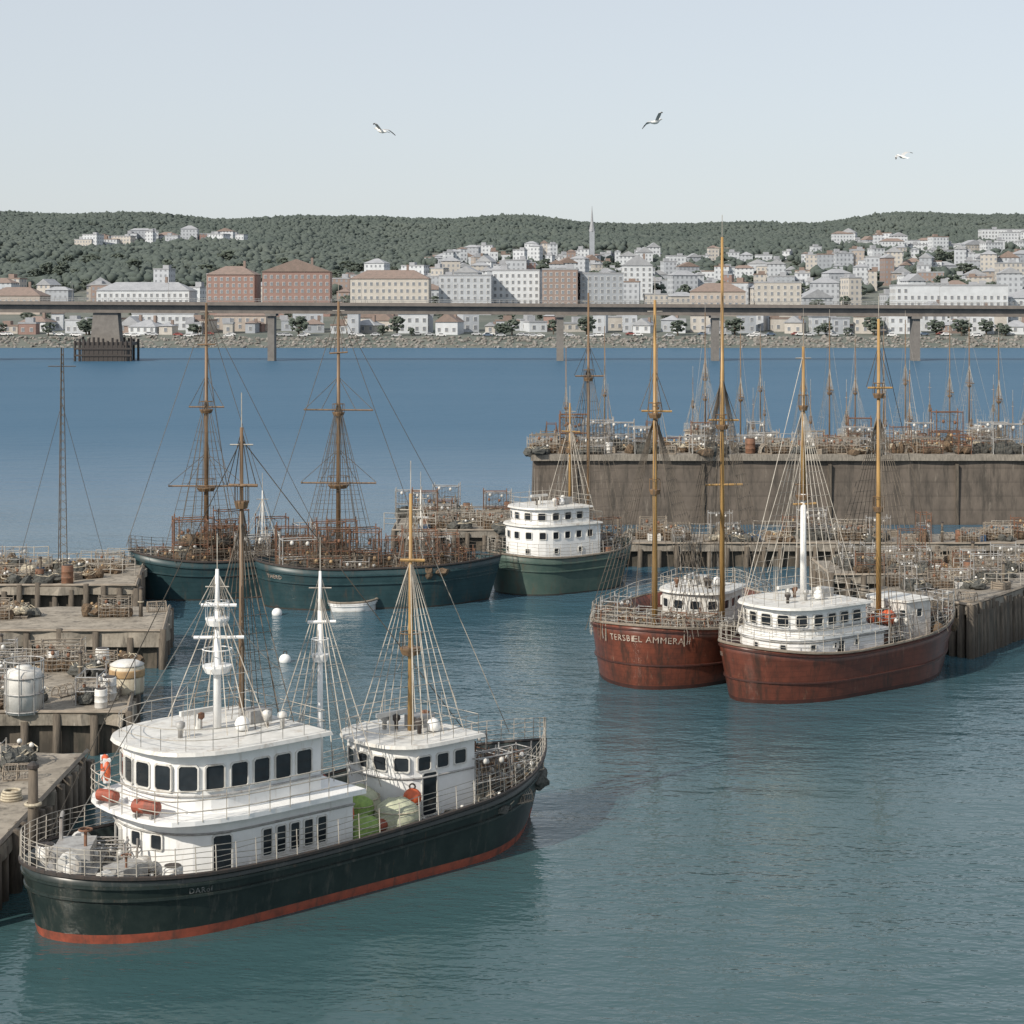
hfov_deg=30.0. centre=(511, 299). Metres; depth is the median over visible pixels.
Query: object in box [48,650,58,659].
oil drum
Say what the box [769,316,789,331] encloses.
town building
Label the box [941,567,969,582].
gear frame
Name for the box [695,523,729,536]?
guard rail
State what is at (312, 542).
gear frame
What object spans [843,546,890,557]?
guard rail
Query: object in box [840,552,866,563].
net heap
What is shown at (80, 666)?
mooring post
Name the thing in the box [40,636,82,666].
gear frame
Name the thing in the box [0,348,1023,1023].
water
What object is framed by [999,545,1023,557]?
gear frame
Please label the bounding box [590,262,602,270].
town building
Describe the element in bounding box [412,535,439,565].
gear frame
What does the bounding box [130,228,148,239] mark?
town building
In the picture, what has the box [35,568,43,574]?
oil drum
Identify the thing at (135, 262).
tree
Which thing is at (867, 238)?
town building
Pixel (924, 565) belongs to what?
gear frame
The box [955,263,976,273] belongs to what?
tree
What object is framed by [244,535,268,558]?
gear frame
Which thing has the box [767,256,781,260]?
town building
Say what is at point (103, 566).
net heap
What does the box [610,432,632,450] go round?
gear frame
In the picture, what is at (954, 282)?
town building
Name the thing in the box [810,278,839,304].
town building
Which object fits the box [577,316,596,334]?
tree
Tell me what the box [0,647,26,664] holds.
gear frame
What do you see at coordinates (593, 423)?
gear frame
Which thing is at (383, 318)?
town building
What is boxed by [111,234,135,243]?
town building
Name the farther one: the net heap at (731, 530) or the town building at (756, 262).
the town building at (756, 262)
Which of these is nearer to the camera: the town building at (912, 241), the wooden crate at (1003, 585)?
the wooden crate at (1003, 585)
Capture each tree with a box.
[0,322,7,332]
[10,258,21,261]
[19,312,36,318]
[26,269,42,276]
[39,262,55,274]
[41,322,55,335]
[51,270,63,275]
[52,265,68,274]
[55,261,69,269]
[60,282,69,287]
[62,254,74,261]
[70,269,80,273]
[76,318,92,334]
[77,278,94,288]
[77,322,91,334]
[82,255,97,258]
[110,253,124,257]
[125,258,142,269]
[162,259,172,267]
[187,324,201,335]
[196,264,216,270]
[217,250,236,260]
[230,262,246,267]
[276,257,288,263]
[288,316,308,334]
[331,270,344,277]
[338,260,354,268]
[339,295,349,302]
[351,262,363,271]
[376,325,388,334]
[388,316,405,332]
[408,327,414,335]
[431,296,438,302]
[493,323,508,332]
[498,325,511,333]
[504,319,519,334]
[536,264,548,269]
[539,258,550,265]
[547,319,555,334]
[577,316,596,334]
[602,261,610,267]
[609,262,620,267]
[653,283,665,290]
[670,320,686,334]
[678,284,690,292]
[724,318,744,334]
[789,260,799,266]
[804,283,809,291]
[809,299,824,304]
[813,326,823,335]
[819,322,832,334]
[839,296,850,304]
[843,327,852,335]
[862,317,884,334]
[866,321,876,335]
[926,319,944,334]
[933,275,944,282]
[934,248,944,260]
[939,251,949,260]
[946,251,953,261]
[946,274,961,281]
[950,319,972,335]
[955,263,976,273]
[957,279,971,283]
[959,328,971,335]
[978,319,993,334]
[995,323,1007,334]
[999,326,1008,335]
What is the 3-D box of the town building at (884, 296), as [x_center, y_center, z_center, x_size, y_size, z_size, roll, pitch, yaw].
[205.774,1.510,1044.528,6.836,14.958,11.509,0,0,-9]
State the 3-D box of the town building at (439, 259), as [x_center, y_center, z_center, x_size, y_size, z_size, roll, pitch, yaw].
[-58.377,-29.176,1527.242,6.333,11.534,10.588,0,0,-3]
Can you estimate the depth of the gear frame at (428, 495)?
160.36 m
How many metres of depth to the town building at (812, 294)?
1035.35 m
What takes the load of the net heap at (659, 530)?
on the pier at (644, 546)
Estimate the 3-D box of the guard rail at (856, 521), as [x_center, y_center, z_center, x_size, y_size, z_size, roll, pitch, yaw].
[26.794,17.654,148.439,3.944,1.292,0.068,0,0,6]
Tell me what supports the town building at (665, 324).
on the hills
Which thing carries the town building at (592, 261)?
on the hills
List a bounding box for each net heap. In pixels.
[0,553,21,566]
[0,566,20,573]
[0,570,32,583]
[0,600,27,609]
[0,701,3,709]
[0,738,37,770]
[1,662,16,667]
[10,604,41,617]
[32,570,60,583]
[42,686,48,702]
[44,558,69,569]
[56,561,90,573]
[67,658,109,676]
[68,558,96,568]
[77,568,103,578]
[81,602,111,616]
[95,562,121,573]
[99,857,118,871]
[109,650,144,662]
[168,545,202,559]
[177,533,202,546]
[196,534,228,547]
[212,534,232,544]
[218,550,223,558]
[306,551,333,567]
[351,548,382,566]
[423,562,448,578]
[446,507,468,515]
[446,518,476,528]
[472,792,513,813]
[488,762,530,788]
[491,521,505,533]
[503,761,549,790]
[523,445,550,456]
[558,445,568,453]
[574,448,592,454]
[600,547,625,559]
[622,444,633,453]
[626,528,644,535]
[657,523,684,534]
[672,440,699,452]
[693,442,719,457]
[697,443,728,456]
[725,528,743,532]
[725,532,742,541]
[734,532,759,541]
[764,531,795,541]
[766,440,790,445]
[791,443,815,453]
[815,529,835,539]
[831,554,852,563]
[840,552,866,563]
[847,445,867,455]
[862,533,884,541]
[888,563,910,571]
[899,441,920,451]
[905,578,931,591]
[917,565,938,572]
[930,440,957,451]
[931,621,944,631]
[938,565,961,571]
[943,616,958,631]
[946,571,963,577]
[960,576,987,589]
[979,570,1007,580]
[992,533,1014,541]
[997,567,1016,577]
[1011,552,1023,560]
[1016,562,1023,570]
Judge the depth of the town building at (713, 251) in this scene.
1536.12 m
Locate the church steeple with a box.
[589,211,594,255]
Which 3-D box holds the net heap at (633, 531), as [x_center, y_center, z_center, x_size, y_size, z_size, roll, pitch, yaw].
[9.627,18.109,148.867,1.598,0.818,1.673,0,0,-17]
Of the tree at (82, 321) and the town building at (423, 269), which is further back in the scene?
the town building at (423, 269)
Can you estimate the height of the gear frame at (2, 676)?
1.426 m
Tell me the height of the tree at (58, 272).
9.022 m
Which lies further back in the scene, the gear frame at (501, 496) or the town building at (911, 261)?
the town building at (911, 261)
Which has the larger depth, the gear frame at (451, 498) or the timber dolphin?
the timber dolphin
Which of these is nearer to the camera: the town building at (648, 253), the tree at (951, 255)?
the tree at (951, 255)
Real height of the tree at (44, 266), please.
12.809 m
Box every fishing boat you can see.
[486,276,635,595]
[585,237,774,689]
[718,296,954,703]
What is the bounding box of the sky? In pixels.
[0,0,1023,223]
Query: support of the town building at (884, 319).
on the hills
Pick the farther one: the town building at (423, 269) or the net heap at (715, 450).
the town building at (423, 269)
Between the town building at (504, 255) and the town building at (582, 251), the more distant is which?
the town building at (504, 255)
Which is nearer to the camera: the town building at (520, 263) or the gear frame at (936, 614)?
the gear frame at (936, 614)
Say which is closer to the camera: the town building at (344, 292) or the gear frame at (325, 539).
the gear frame at (325, 539)
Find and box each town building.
[0,278,18,288]
[0,282,50,314]
[0,321,17,333]
[8,274,27,286]
[18,317,39,334]
[19,313,56,331]
[36,279,60,292]
[45,287,73,300]
[50,313,63,329]
[64,316,90,333]
[74,236,92,245]
[82,232,103,244]
[86,277,111,300]
[90,281,109,300]
[95,277,197,301]
[104,236,119,245]
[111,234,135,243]
[122,315,144,332]
[127,231,137,238]
[128,315,161,334]
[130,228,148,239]
[131,313,197,329]
[145,229,153,242]
[149,228,158,241]
[153,265,175,281]
[158,232,177,238]
[159,320,177,334]
[165,233,179,240]
[181,225,198,239]
[185,317,202,333]
[188,282,205,301]
[194,315,217,332]
[199,231,213,239]
[206,261,260,314]
[207,231,229,238]
[213,313,266,330]
[218,228,235,238]
[222,318,234,333]
[235,232,247,239]
[245,319,259,332]
[257,321,264,331]
[261,258,331,316]
[280,315,291,330]
[293,301,322,330]
[303,315,323,332]
[330,319,346,333]
[332,274,349,289]
[337,288,349,302]
[343,314,375,328]
[347,314,360,334]
[349,265,430,302]
[361,315,384,332]
[364,258,389,270]
[371,314,397,330]
[398,314,427,332]
[401,262,429,275]
[427,273,438,284]
[428,314,433,331]
[430,264,448,274]
[431,284,438,300]
[435,314,464,334]
[436,256,441,263]
[438,272,492,314]
[441,256,459,271]
[443,249,453,259]
[452,249,460,259]
[453,266,481,273]
[457,247,466,262]
[457,314,478,331]
[460,263,470,268]
[464,245,481,255]
[470,253,481,264]
[470,262,490,271]
[475,255,496,266]
[477,242,493,255]
[481,266,492,273]
[485,322,497,332]
[486,266,500,273]
[490,248,497,259]
[492,265,541,302]
[493,260,506,267]
[495,315,519,330]
[501,251,510,259]
[505,256,526,268]
[513,247,527,258]
[516,315,535,330]
[523,315,547,331]
[524,241,538,259]
[526,260,535,268]
[529,244,542,260]
[541,240,547,257]
[542,264,578,303]
[543,315,555,329]
[545,253,554,263]
[547,242,556,258]
[549,260,563,267]
[555,317,585,331]
[556,254,562,260]
[559,257,577,267]
[561,251,566,257]
[566,249,575,257]
[570,255,588,272]
[577,246,589,256]
[578,269,623,303]
[586,255,600,262]
[589,260,602,270]
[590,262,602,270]
[593,315,607,332]
[604,251,613,260]
[608,315,621,330]
[614,250,620,261]
[619,251,635,266]
[621,254,652,299]
[622,315,636,331]
[624,278,640,303]
[633,317,656,332]
[635,247,652,262]
[643,290,667,303]
[646,243,659,256]
[653,276,660,284]
[655,270,667,278]
[656,277,666,290]
[660,258,677,274]
[661,315,678,331]
[666,253,686,264]
[667,270,697,294]
[668,292,689,303]
[673,318,685,332]
[676,262,699,271]
[686,253,700,261]
[689,278,745,303]
[690,315,710,331]
[696,272,703,286]
[701,271,713,277]
[704,278,713,283]
[706,319,731,333]
[707,245,718,260]
[714,264,728,279]
[724,271,733,281]
[724,278,753,303]
[725,264,734,277]
[726,249,739,260]
[735,265,753,277]
[736,316,755,332]
[739,252,752,260]
[747,259,764,271]
[749,285,753,303]
[753,271,765,281]
[754,277,801,316]
[755,252,772,260]
[756,262,769,277]
[756,316,769,330]
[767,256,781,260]
[767,259,785,276]
[769,272,794,280]
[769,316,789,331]
[782,249,792,259]
[783,316,806,333]
[786,266,794,274]
[794,270,809,292]
[795,267,810,276]
[801,252,807,262]
[801,289,833,304]
[805,252,816,269]
[805,277,813,289]
[809,244,821,251]
[809,316,828,333]
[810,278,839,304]
[817,250,833,268]
[822,269,850,290]
[830,316,849,333]
[831,231,853,243]
[832,251,853,266]
[833,264,842,269]
[840,274,861,304]
[842,228,856,239]
[844,241,872,242]
[849,246,864,251]
[851,247,864,265]
[852,316,880,333]
[853,263,869,284]
[860,236,872,240]
[865,254,880,270]
[867,245,884,255]
[867,267,877,290]
[873,232,882,244]
[875,230,892,238]
[879,238,904,246]
[879,289,888,304]
[880,254,894,285]
[880,316,887,332]
[884,247,903,266]
[887,316,920,333]
[889,232,907,246]
[889,282,1008,322]
[892,267,910,280]
[895,245,906,251]
[896,272,909,283]
[900,262,910,267]
[900,274,925,283]
[903,258,918,265]
[908,240,919,243]
[908,242,927,250]
[910,248,919,257]
[916,262,930,273]
[917,269,943,282]
[918,238,927,243]
[919,253,934,265]
[921,300,946,330]
[925,247,936,252]
[926,279,948,283]
[928,234,948,249]
[933,261,941,266]
[938,261,956,268]
[939,319,960,332]
[948,280,965,283]
[953,243,965,247]
[954,245,966,266]
[962,240,980,250]
[962,269,986,280]
[964,257,979,269]
[966,249,974,259]
[966,274,991,282]
[966,303,993,333]
[975,253,980,259]
[978,227,1023,239]
[980,240,1002,252]
[980,250,997,270]
[982,268,994,280]
[994,237,1004,248]
[994,259,1023,282]
[994,317,1006,330]
[996,267,1021,294]
[998,251,1019,261]
[999,230,1018,242]
[1007,317,1023,334]
[1008,289,1023,319]
[1013,240,1023,248]
[1013,250,1023,261]
[1020,230,1023,239]
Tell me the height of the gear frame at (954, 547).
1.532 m
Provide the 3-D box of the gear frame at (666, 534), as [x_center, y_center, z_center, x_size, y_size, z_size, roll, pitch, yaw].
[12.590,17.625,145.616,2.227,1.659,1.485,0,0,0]
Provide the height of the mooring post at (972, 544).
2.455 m
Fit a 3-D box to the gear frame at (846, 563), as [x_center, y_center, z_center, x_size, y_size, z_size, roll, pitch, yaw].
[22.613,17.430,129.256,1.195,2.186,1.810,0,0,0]
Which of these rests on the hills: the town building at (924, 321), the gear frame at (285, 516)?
the town building at (924, 321)
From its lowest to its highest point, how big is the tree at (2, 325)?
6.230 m
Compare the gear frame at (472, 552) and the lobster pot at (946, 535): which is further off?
the lobster pot at (946, 535)
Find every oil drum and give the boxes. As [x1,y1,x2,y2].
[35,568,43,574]
[35,841,55,868]
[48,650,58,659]
[61,564,73,583]
[63,862,81,874]
[94,687,107,708]
[95,647,108,662]
[101,675,116,701]
[162,863,182,874]
[463,502,469,509]
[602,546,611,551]
[606,441,612,452]
[745,438,755,453]
[918,433,926,440]
[955,529,963,541]
[963,561,972,569]
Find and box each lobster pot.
[1,744,19,745]
[2,763,28,780]
[51,683,74,697]
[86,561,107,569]
[118,556,134,566]
[146,600,166,611]
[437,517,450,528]
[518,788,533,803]
[660,446,676,453]
[703,534,716,541]
[757,443,771,453]
[836,444,847,453]
[902,533,919,541]
[904,446,913,453]
[938,588,955,596]
[939,532,954,539]
[957,591,977,602]
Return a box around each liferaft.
[95,788,119,805]
[131,798,161,819]
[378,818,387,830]
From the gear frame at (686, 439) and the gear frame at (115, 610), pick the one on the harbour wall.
the gear frame at (686, 439)
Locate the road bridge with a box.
[0,282,1023,360]
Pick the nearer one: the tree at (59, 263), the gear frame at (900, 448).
the gear frame at (900, 448)
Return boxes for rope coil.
[0,787,22,801]
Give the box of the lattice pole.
[17,348,106,567]
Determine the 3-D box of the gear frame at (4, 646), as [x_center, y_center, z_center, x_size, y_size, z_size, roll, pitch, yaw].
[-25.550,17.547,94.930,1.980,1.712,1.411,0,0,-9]
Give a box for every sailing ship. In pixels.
[126,285,344,600]
[254,283,500,609]
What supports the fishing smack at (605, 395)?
on the water
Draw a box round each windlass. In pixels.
[47,811,106,875]
[96,839,161,876]
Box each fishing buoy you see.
[403,783,421,804]
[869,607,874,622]
[880,605,895,624]
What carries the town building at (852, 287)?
on the hills
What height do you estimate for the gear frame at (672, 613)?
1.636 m
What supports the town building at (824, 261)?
on the hills
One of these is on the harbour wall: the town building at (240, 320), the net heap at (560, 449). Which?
the net heap at (560, 449)
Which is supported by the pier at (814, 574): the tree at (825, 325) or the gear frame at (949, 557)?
the gear frame at (949, 557)
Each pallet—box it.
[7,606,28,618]
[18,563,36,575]
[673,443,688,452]
[707,534,727,541]
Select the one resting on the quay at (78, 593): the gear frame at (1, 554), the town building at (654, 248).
the gear frame at (1, 554)
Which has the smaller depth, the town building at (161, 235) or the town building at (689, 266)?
the town building at (689, 266)
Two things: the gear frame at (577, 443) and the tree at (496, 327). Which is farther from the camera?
the tree at (496, 327)
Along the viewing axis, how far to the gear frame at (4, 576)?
119.27 m
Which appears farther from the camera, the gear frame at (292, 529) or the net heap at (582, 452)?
the net heap at (582, 452)
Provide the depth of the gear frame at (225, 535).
129.39 m
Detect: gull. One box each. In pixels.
[373,123,395,135]
[642,112,662,128]
[895,152,910,158]
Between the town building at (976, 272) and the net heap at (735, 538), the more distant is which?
the town building at (976, 272)
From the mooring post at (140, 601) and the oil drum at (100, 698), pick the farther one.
the mooring post at (140, 601)
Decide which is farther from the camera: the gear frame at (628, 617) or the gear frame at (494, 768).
the gear frame at (628, 617)
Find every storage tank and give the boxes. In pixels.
[4,656,44,715]
[109,655,144,694]
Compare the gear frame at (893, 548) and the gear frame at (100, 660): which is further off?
the gear frame at (893, 548)
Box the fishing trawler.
[18,393,546,943]
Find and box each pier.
[391,513,505,551]
[622,534,1023,567]
[809,558,989,596]
[855,570,1023,658]
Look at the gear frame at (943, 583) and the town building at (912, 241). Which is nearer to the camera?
the gear frame at (943, 583)
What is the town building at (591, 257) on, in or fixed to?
on the hills
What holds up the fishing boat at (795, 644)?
on the water
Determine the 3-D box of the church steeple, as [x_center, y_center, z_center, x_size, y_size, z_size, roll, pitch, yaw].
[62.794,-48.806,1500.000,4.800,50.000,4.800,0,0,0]
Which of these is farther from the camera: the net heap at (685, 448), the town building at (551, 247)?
the town building at (551, 247)
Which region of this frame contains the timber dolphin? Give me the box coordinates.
[74,337,139,360]
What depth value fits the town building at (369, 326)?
843.95 m
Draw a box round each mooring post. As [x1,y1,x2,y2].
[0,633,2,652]
[24,761,41,846]
[39,556,41,567]
[77,651,83,680]
[138,586,143,616]
[940,521,943,541]
[971,541,974,555]
[1002,562,1005,580]
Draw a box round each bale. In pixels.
[353,795,374,815]
[353,814,380,838]
[355,783,380,808]
[374,796,418,829]
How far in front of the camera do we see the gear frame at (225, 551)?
129.26 m
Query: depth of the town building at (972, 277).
1139.38 m
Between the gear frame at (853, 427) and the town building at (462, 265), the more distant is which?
the town building at (462, 265)
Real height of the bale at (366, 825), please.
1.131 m
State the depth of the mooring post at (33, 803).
62.98 m
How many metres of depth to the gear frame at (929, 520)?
143.59 m
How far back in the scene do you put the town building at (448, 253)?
1465.81 m
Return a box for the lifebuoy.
[100,754,110,783]
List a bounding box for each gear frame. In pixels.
[0,545,5,565]
[0,562,30,583]
[0,596,14,620]
[0,637,17,660]
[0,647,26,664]
[0,666,5,684]
[0,666,10,687]
[0,685,3,702]
[4,544,28,567]
[24,556,52,571]
[28,637,65,664]
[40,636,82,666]
[43,644,84,672]
[48,845,99,860]
[71,663,108,705]
[76,678,108,703]
[83,648,117,672]
[93,838,137,868]
[95,551,125,571]
[97,836,128,862]
[98,594,132,617]
[137,543,165,556]
[146,544,179,557]
[156,546,184,556]
[172,516,208,560]
[174,514,213,546]
[186,553,213,560]
[190,546,211,560]
[200,523,230,559]
[204,521,235,559]
[209,546,232,560]
[210,524,237,558]
[213,506,249,548]
[214,516,245,547]
[234,530,270,559]
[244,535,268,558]
[255,513,288,551]
[256,526,281,554]
[256,536,294,549]
[272,530,306,551]
[275,522,308,563]
[276,551,302,564]
[279,533,318,567]
[287,532,325,551]
[290,518,318,552]
[298,533,326,560]
[307,552,341,567]
[310,538,337,567]
[312,517,345,554]
[316,523,349,567]
[319,552,354,567]
[324,557,355,567]
[326,516,357,551]
[328,526,357,567]
[340,557,369,567]
[346,523,379,551]
[350,527,381,567]
[362,548,399,567]
[374,536,399,565]
[383,533,400,566]
[390,552,415,566]
[394,486,421,519]
[399,530,431,558]
[401,525,437,569]
[411,487,437,525]
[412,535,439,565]
[413,492,436,515]
[425,501,450,517]
[425,528,453,561]
[427,510,453,528]
[428,497,452,511]
[428,530,458,563]
[430,502,456,519]
[433,482,460,507]
[433,546,466,563]
[440,541,463,559]
[443,494,457,505]
[443,545,474,560]
[460,505,485,522]
[472,726,488,755]
[472,742,514,802]
[474,741,489,759]
[474,745,511,787]
[476,750,514,776]
[476,752,506,784]
[476,762,502,782]
[477,510,499,525]
[481,741,533,770]
[482,509,509,528]
[483,488,506,518]
[484,488,511,518]
[485,511,504,518]
[486,744,525,765]
[497,752,540,785]
[527,436,547,445]
[529,432,559,453]
[538,429,555,442]
[544,421,557,437]
[559,414,582,442]
[560,410,586,445]
[568,437,595,453]
[580,435,605,453]
[582,419,609,443]
[586,417,613,439]
[590,437,608,447]
[590,607,632,634]
[593,515,622,546]
[594,599,632,619]
[597,604,635,639]
[599,591,633,622]
[600,532,618,546]
[600,533,621,545]
[602,606,638,640]
[607,419,634,450]
[607,608,644,623]
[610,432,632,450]
[617,610,648,624]
[628,423,652,445]
[632,609,672,625]
[633,431,651,442]
[634,425,660,453]
[635,524,652,539]
[636,605,651,615]
[639,515,666,532]
[644,420,657,439]
[658,607,688,625]
[658,608,693,626]
[662,611,693,626]
[663,437,680,447]
[663,521,690,540]
[665,613,700,646]
[670,527,685,541]
[678,435,700,443]
[685,608,719,626]
[689,433,718,453]
[689,612,723,626]
[690,420,710,443]
[698,611,733,626]
[700,422,730,453]
[707,509,732,535]
[709,422,733,449]
[716,520,740,531]
[717,523,739,534]
[736,432,764,452]
[744,418,764,441]
[748,429,776,442]
[749,429,779,444]
[765,437,789,453]
[782,514,811,534]
[791,430,816,446]
[796,507,827,538]
[797,429,824,443]
[806,512,827,540]
[812,519,838,532]
[815,435,841,453]
[816,519,840,529]
[822,432,839,444]
[826,526,848,539]
[831,518,854,540]
[833,435,859,453]
[836,436,856,444]
[836,540,854,570]
[838,521,866,540]
[842,424,866,443]
[847,415,871,442]
[850,523,871,530]
[851,430,869,441]
[853,550,884,572]
[854,434,873,453]
[857,539,875,572]
[861,425,885,445]
[865,514,891,540]
[866,544,899,566]
[866,606,903,638]
[867,605,881,622]
[868,428,887,456]
[868,528,884,541]
[874,608,915,644]
[876,436,897,447]
[882,428,899,443]
[884,565,915,586]
[886,550,914,565]
[889,426,911,452]
[895,552,921,567]
[897,525,925,558]
[897,559,918,591]
[904,419,933,444]
[911,591,950,625]
[913,543,933,567]
[914,436,939,452]
[914,510,932,541]
[914,520,930,535]
[914,583,955,622]
[916,548,942,565]
[921,438,942,453]
[924,569,953,588]
[926,558,948,580]
[928,428,959,446]
[931,408,963,444]
[931,606,945,625]
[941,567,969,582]
[947,546,970,563]
[950,432,973,453]
[951,546,981,563]
[951,550,977,566]
[957,528,980,541]
[957,565,980,579]
[959,547,986,566]
[960,433,982,444]
[961,527,983,541]
[969,425,996,453]
[969,564,995,575]
[970,551,1001,584]
[973,430,1001,439]
[974,557,1004,572]
[977,418,1008,442]
[983,521,1011,539]
[984,521,1000,531]
[990,542,1019,572]
[991,420,1023,454]
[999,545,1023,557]
[1010,515,1023,533]
[1014,519,1023,539]
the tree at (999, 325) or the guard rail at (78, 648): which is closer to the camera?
the guard rail at (78, 648)
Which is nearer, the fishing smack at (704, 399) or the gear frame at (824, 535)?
the gear frame at (824, 535)
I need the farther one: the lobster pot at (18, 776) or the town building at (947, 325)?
the town building at (947, 325)
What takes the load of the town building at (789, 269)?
on the hills
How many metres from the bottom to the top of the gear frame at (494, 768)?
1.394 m
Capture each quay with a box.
[0,562,146,607]
[0,604,173,669]
[0,658,142,755]
[0,749,94,909]
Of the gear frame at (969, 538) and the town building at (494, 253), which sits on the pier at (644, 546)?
the gear frame at (969, 538)
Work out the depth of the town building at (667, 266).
1335.79 m
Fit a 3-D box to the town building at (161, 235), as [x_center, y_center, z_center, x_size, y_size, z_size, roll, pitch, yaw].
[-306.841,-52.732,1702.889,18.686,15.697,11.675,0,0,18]
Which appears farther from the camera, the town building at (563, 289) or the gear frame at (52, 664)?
the town building at (563, 289)
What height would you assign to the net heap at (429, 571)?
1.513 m
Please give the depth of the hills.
823.17 m
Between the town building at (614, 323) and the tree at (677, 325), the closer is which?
the tree at (677, 325)
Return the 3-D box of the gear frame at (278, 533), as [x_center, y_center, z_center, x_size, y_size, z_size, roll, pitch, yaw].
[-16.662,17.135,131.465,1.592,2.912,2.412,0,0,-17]
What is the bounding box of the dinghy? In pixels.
[327,598,377,611]
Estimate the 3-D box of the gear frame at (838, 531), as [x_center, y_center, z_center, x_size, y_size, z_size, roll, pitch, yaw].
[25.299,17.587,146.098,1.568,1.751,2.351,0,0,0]
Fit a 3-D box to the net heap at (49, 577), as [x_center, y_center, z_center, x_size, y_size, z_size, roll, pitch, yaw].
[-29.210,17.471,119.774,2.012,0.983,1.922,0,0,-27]
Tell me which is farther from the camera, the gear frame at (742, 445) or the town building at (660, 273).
the town building at (660, 273)
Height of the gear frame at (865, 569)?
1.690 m
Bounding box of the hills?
[0,227,1023,347]
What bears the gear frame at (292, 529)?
on the sailing ship at (287, 587)
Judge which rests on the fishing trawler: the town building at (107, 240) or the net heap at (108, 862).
the net heap at (108, 862)
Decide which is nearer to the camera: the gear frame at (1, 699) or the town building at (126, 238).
the gear frame at (1, 699)
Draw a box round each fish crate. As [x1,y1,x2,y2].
[647,533,660,540]
[954,580,962,588]
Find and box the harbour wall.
[530,450,1023,524]
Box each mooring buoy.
[272,605,281,615]
[279,651,290,662]
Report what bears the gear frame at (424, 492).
on the pier at (478, 535)
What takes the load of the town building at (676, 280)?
on the hills
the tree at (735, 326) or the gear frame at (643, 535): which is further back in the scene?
the tree at (735, 326)
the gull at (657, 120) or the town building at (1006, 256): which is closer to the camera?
the gull at (657, 120)
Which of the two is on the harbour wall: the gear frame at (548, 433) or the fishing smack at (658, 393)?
the gear frame at (548, 433)
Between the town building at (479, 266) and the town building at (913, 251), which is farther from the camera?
the town building at (913, 251)
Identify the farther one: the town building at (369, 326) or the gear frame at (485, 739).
the town building at (369, 326)
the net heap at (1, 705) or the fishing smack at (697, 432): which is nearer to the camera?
the net heap at (1, 705)
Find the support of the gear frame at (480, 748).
on the fishing trawler
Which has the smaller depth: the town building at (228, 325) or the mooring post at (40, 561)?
the mooring post at (40, 561)
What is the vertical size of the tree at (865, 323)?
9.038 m
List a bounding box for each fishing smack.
[558,369,573,436]
[594,316,614,437]
[648,344,667,440]
[680,312,719,442]
[693,342,712,439]
[728,323,756,441]
[748,326,773,440]
[790,308,814,442]
[814,309,849,442]
[837,339,867,440]
[872,328,895,436]
[891,320,935,442]
[899,360,923,439]
[938,326,973,441]
[954,327,1002,442]
[987,337,1017,441]
[1016,385,1023,442]
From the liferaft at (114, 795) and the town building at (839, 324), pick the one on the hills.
the town building at (839, 324)
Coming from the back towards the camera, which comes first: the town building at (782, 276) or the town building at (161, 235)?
the town building at (161, 235)
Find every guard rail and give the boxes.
[0,546,48,562]
[0,652,30,664]
[0,738,6,770]
[15,648,78,664]
[37,554,79,562]
[62,552,119,564]
[71,637,85,660]
[81,551,123,560]
[85,558,135,574]
[96,549,139,559]
[108,548,156,558]
[384,512,435,529]
[417,512,457,525]
[458,510,500,525]
[458,512,502,526]
[666,436,717,450]
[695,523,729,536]
[753,520,799,534]
[831,519,882,529]
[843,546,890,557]
[984,573,1023,586]
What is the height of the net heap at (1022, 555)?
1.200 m
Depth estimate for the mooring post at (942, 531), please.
144.50 m
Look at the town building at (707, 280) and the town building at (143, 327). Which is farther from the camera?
the town building at (707, 280)
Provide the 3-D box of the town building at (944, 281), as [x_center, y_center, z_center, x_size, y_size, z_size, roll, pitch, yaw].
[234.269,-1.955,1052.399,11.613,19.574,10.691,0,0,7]
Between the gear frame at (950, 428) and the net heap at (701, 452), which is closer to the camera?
the net heap at (701, 452)
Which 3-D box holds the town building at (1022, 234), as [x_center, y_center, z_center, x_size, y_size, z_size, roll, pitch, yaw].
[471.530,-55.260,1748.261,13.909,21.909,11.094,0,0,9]
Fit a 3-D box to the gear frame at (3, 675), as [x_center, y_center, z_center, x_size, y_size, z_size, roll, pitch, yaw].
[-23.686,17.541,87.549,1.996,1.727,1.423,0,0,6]
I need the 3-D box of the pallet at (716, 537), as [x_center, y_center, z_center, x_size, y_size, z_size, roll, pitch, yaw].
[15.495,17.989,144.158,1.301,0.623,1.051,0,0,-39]
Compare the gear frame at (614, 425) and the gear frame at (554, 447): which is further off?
the gear frame at (614, 425)
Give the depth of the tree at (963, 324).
826.00 m
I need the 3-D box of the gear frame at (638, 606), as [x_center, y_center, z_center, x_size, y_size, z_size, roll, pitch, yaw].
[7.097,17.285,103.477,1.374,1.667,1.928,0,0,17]
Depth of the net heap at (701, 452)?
169.50 m
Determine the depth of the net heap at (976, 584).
112.89 m
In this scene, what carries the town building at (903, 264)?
on the hills
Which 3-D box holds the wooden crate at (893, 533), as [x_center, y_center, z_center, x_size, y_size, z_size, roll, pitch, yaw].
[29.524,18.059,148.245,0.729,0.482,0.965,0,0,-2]
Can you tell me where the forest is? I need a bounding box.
[0,210,1023,294]
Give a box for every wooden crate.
[74,572,82,580]
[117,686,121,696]
[612,446,616,452]
[766,535,777,541]
[815,448,827,453]
[887,529,898,536]
[936,554,947,562]
[991,580,1010,589]
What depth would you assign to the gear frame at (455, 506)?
157.94 m
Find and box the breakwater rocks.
[0,334,1023,347]

